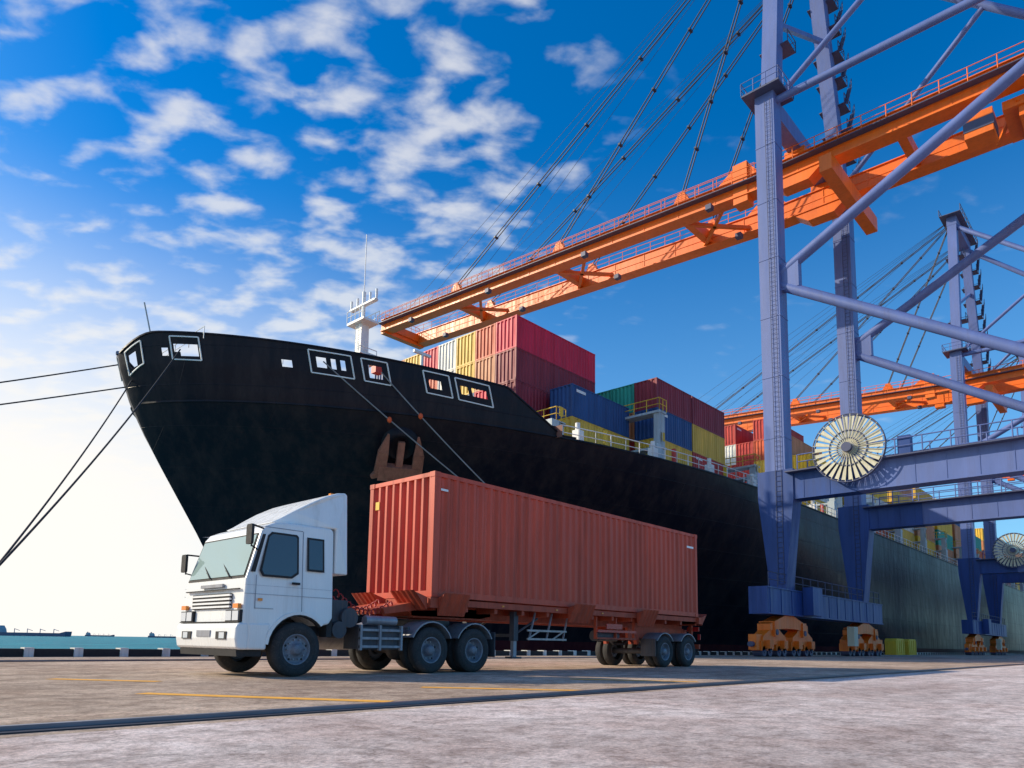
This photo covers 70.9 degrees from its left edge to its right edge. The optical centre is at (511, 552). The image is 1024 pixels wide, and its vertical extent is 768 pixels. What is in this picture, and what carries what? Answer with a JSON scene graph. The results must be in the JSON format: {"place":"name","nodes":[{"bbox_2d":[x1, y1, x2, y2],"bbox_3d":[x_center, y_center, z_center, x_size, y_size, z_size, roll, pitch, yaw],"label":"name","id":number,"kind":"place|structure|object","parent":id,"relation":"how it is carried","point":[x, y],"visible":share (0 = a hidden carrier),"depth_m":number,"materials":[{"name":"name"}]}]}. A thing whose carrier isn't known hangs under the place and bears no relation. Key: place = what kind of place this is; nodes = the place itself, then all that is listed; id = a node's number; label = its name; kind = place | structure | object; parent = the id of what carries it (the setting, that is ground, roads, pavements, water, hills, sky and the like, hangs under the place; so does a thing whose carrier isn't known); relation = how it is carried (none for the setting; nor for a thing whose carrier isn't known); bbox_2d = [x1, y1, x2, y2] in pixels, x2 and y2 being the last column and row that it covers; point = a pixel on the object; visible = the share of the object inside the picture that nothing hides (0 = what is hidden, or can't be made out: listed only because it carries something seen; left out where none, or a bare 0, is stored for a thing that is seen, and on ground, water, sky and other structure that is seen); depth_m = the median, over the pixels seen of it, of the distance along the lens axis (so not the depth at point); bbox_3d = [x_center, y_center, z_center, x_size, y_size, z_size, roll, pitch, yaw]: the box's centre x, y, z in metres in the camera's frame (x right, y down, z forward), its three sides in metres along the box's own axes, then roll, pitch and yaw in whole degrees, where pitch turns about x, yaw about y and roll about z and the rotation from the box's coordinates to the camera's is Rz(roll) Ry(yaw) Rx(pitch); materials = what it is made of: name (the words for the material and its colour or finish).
{"place":"outdoors","nodes":[
{"label":"outdoors","id":0,"kind":"place"},
{"bbox_2d":[0,636,181,648],"bbox_3d":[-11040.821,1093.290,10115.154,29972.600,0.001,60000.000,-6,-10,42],"label":"sea","id":1,"kind":"structure","parent":0,"point":[84,642],"depth_m":395.56,"materials":[{"name":"liquid"}]},
{"bbox_2d":[0,625,71,636],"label":"cargo ship","id":2,"kind":"object","parent":1,"relation":"on","point":[3,631],"visible":0.99,"depth_m":2167.23},
{"bbox_2d":[85,632,114,636],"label":"cargo ship","id":3,"kind":"object","parent":1,"relation":"on","point":[88,634],"visible":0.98,"depth_m":5936.95},
{"bbox_2d":[148,632,175,637],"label":"cargo ship","id":4,"kind":"object","parent":1,"relation":"on","point":[151,635],"visible":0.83,"depth_m":3560.00},
{"bbox_2d":[116,234,1023,652],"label":"container ship","id":5,"kind":"object","parent":1,"relation":"on","point":[236,430],"visible":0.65,"depth_m":55.90,"materials":[{"name":"metal"}]},
{"bbox_2d":[323,361,457,476],"bbox_3d":[0.650,-2.623,49.953,27.673,18.165,0.340,3,-8,-19],"label":"mooring rope","id":6,"kind":"object","parent":5,"relation":"attached to","point":[389,419],"visible":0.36,"depth_m":47.51,"materials":[{"name":"black fabric"}]},
{"bbox_2d":[381,372,484,482],"bbox_3d":[1.222,-2.585,48.978,20.753,17.859,0.340,3,-7,-14],"label":"mooring rope","id":7,"kind":"object","parent":5,"relation":"attached to","point":[420,415],"visible":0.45,"depth_m":47.90,"materials":[{"name":"black fabric"}]},
{"bbox_2d":[0,665,1023,767],"bbox_3d":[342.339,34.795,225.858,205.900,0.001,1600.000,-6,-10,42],"label":"concrete apron","id":8,"kind":"object","parent":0,"point":[968,718],"depth_m":5.53,"materials":[{"name":"grey concrete"}]},
{"bbox_2d":[0,654,1023,737],"bbox_3d":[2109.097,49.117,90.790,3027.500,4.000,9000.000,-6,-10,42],"label":"ground","id":9,"kind":"structure","parent":0,"point":[34,692],"depth_m":12.69,"materials":[{"name":"concrete"}]},
{"bbox_2d":[176,493,494,676],"bbox_3d":[-3.516,0.770,16.027,2.880,3.762,6.680,-6,-10,42],"label":"semi truck","id":10,"kind":"object","parent":9,"relation":"on","point":[258,585],"visible":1,"depth_m":13.97,"materials":[{"name":"white paint"}]},
{"bbox_2d":[55,678,696,701],"bbox_3d":[-1.269,2.059,10.959,11.433,0.001,5.224,3,-8,-18],"label":"road marking","id":11,"kind":"object","parent":9,"relation":"on","point":[328,698],"visible":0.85,"depth_m":8.85,"materials":[{"name":"yellow paint"}]},
{"bbox_2d":[0,655,1023,734],"bbox_3d":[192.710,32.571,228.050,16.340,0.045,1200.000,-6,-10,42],"label":"crane rail","id":12,"kind":"object","parent":9,"relation":"on","point":[68,725],"depth_m":7.72,"materials":[{"name":"metal"}]},
{"bbox_2d":[0,647,1023,656],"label":"quay kerb","id":13,"kind":"structure","parent":9,"relation":"on","point":[70,652],"depth_m":25.92,"materials":[{"name":"grey concrete"}]},
{"bbox_2d":[351,590,705,666],"bbox_3d":[1.278,2.462,21.077,3.020,1.822,13.840,-6,-10,42],"label":"semi trailer","id":14,"kind":"object","parent":9,"relation":"on","point":[652,638],"visible":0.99,"depth_m":20.52,"materials":[{"name":"red metal"}]},
{"bbox_2d":[366,471,697,616],"bbox_3d":[1.453,0.275,21.504,2.460,2.880,12.210,-6,-10,42],"label":"shipping container","id":15,"kind":"object","parent":14,"relation":"on","point":[437,534],"visible":0.8,"depth_m":18.36,"materials":[{"name":"red metal"}]},
{"bbox_2d":[377,0,1023,656],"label":"gantry crane","id":16,"kind":"object","parent":9,"relation":"on","point":[843,200],"visible":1,"depth_m":62.12,"materials":[{"name":"metal"}]},
{"bbox_2d":[699,203,1023,654],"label":"gantry crane","id":17,"kind":"object","parent":9,"relation":"on","point":[994,571],"visible":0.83,"depth_m":119.09,"materials":[{"name":"metal"}]},
{"bbox_2d":[885,638,904,654],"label":"yellow barrier","id":18,"kind":"object","parent":9,"relation":"on","point":[894,646],"visible":0.99,"depth_m":87.55,"materials":[{"name":"paint"}]},
{"bbox_2d":[904,639,916,654],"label":"yellow barrier","id":19,"kind":"object","parent":9,"relation":"on","point":[910,647],"visible":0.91,"depth_m":91.57,"materials":[{"name":"paint"}]},
{"bbox_2d":[865,356,1023,481],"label":"gantry crane","id":20,"kind":"object","parent":9,"relation":"on","point":[1018,358],"visible":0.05,"depth_m":182.84,"materials":[{"name":"metal"}]},
{"bbox_2d":[0,0,1023,636],"label":"sky","id":21,"kind":"structure","parent":0,"point":[221,166],"materials":[{"name":"blue"}]},
{"bbox_3d":[-16.778,2.699,20.580,0.640,0.630,0.640,-6,-10,42],"label":"mooring bollard","id":22,"kind":"object","parent":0,"visible":0},
{"bbox_2d":[0,380,131,561],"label":"mooring rope","id":23,"kind":"object","parent":22,"relation":"attached to","point":[36,515],"visible":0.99,"depth_m":31.97,"materials":[{"name":"black fabric"}]},
{"bbox_2d":[0,349,180,565],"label":"mooring rope","id":24,"kind":"object","parent":22,"relation":"attached to","point":[57,501],"visible":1,"depth_m":30.81,"materials":[{"name":"black fabric"}]},
{"bbox_3d":[-53.283,3.279,10.654,3.000,3.800,3.000,-6,-10,42],"label":"mooring dolphin","id":25,"kind":"object","parent":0,"visible":0},
{"bbox_2d":[0,364,117,382],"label":"mooring rope","id":26,"kind":"object","parent":25,"relation":"attached to","point":[58,373],"visible":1,"depth_m":43.89,"materials":[{"name":"black fabric"}]},
{"bbox_2d":[0,385,136,404],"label":"mooring rope","id":27,"kind":"object","parent":25,"relation":"attached to","point":[66,395],"visible":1,"depth_m":43.40,"materials":[{"name":"black fabric"}]}
]}

